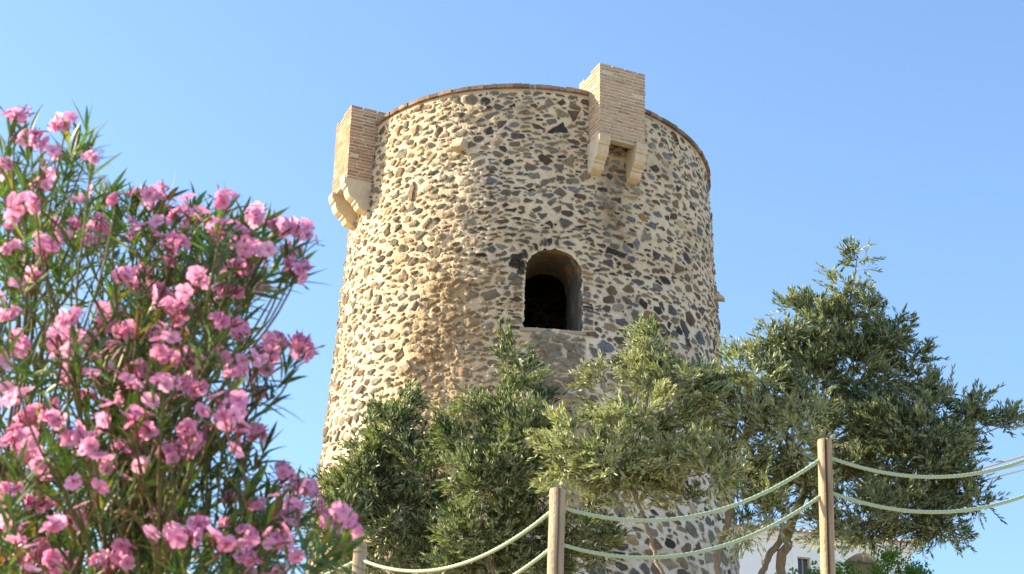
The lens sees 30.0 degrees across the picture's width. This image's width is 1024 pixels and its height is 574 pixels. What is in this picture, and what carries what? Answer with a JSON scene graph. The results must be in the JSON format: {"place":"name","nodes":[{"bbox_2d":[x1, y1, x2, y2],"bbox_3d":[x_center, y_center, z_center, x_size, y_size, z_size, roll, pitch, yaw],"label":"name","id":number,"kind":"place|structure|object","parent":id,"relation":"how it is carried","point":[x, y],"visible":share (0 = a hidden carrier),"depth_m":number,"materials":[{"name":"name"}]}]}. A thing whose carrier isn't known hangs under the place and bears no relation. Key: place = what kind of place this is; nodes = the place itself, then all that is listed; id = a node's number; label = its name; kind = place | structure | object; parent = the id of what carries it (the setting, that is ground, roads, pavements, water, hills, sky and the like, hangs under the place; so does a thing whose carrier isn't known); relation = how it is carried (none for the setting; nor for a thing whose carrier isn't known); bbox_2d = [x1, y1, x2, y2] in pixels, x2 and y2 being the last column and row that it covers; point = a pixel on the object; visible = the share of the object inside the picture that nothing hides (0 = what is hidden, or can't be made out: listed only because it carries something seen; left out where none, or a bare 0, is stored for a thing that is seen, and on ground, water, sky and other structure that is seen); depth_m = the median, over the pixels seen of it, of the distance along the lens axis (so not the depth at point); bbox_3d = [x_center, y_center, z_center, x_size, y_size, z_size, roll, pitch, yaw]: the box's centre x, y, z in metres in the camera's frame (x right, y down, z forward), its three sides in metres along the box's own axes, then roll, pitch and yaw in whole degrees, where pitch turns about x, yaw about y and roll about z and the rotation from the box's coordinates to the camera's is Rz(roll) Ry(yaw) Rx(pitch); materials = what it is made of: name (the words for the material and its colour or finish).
{"place":"outdoors","nodes":[
{"label":"outdoors","id":0,"kind":"place"},
{"bbox_2d":[0,0,1023,573],"label":"sky","id":1,"kind":"structure","parent":0,"point":[897,125],"materials":[{"name":"blue"}]},
{"bbox_3d":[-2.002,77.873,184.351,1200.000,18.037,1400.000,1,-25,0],"label":"ground","id":2,"kind":"structure","parent":0,"visible":0},
{"bbox_2d":[0,100,378,573],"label":"oleander bush","id":3,"kind":"object","parent":2,"relation":"on","point":[135,493],"visible":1,"depth_m":5.04,"materials":[{"name":"pink plant"}]},
{"bbox_2d":[296,376,469,573],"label":"olive tree","id":4,"kind":"object","parent":2,"relation":"on","point":[367,478],"visible":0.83,"depth_m":22.18,"materials":[{"name":"green plant"}]},
{"bbox_2d":[406,316,635,573],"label":"olive tree","id":5,"kind":"object","parent":2,"relation":"on","point":[510,512],"visible":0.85,"depth_m":21.55,"materials":[{"name":"green plant"}]},
{"bbox_2d":[306,63,739,573],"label":"stone tower","id":6,"kind":"structure","parent":2,"relation":"on","point":[564,228],"depth_m":33.39,"materials":[{"name":"stone"}]},
{"bbox_2d":[525,248,582,330],"bbox_3d":[0.648,0.239,32.808,1.148,1.559,1.121,1,-25,0],"label":"doorway","id":7,"kind":"structure","parent":6,"relation":"in","point":[561,265],"depth_m":32.94,"materials":[{"name":"stone"}]},
{"bbox_2d":[164,438,1023,573],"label":"rope fence","id":8,"kind":"object","parent":2,"relation":"on","point":[554,550],"visible":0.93,"depth_m":13.86,"materials":[{"name":"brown wood"}]},
{"bbox_2d":[521,309,755,573],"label":"olive tree","id":9,"kind":"object","parent":2,"relation":"on","point":[574,460],"visible":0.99,"depth_m":20.45,"materials":[{"name":"green plant"}]},
{"bbox_2d":[706,334,846,573],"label":"olive tree","id":10,"kind":"object","parent":2,"relation":"on","point":[782,414],"visible":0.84,"depth_m":20.95,"materials":[{"name":"green plant"}]},
{"bbox_2d":[766,560,820,573],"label":"leafy shrub","id":11,"kind":"object","parent":2,"relation":"on","point":[809,570],"visible":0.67,"depth_m":29.48,"materials":[{"name":"green plant"}]},
{"bbox_2d":[736,523,922,573],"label":"white house","id":12,"kind":"structure","parent":2,"relation":"on","point":[798,558],"depth_m":61.97,"materials":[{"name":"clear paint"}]},
{"bbox_2d":[792,552,815,573],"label":"window","id":13,"kind":"structure","parent":12,"relation":"in","point":[798,564],"depth_m":61.93,"materials":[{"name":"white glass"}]},
{"bbox_2d":[730,234,1023,573],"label":"olive tree","id":14,"kind":"object","parent":2,"relation":"on","point":[891,422],"visible":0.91,"depth_m":21.67,"materials":[{"name":"green plant"}]},
{"bbox_2d":[835,539,930,573],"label":"leafy shrub","id":15,"kind":"object","parent":2,"relation":"on","point":[886,556],"visible":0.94,"depth_m":29.85,"materials":[{"name":"green plant"}]},
{"bbox_2d":[910,559,933,573],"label":"leafy shrub","id":16,"kind":"object","parent":2,"relation":"on","point":[919,568],"visible":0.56,"depth_m":30.98,"materials":[{"name":"green plant"}]},
{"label":"utility pole","id":17,"kind":"object","parent":2,"relation":"on","visible":0},
{"bbox_2d":[761,455,1023,526],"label":"power cable","id":18,"kind":"object","parent":17,"relation":"attached to","point":[1011,459],"visible":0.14,"depth_m":51.38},
{"bbox_2d":[795,469,1023,526],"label":"power cable","id":19,"kind":"object","parent":17,"relation":"attached to","point":[960,487],"visible":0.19,"depth_m":51.56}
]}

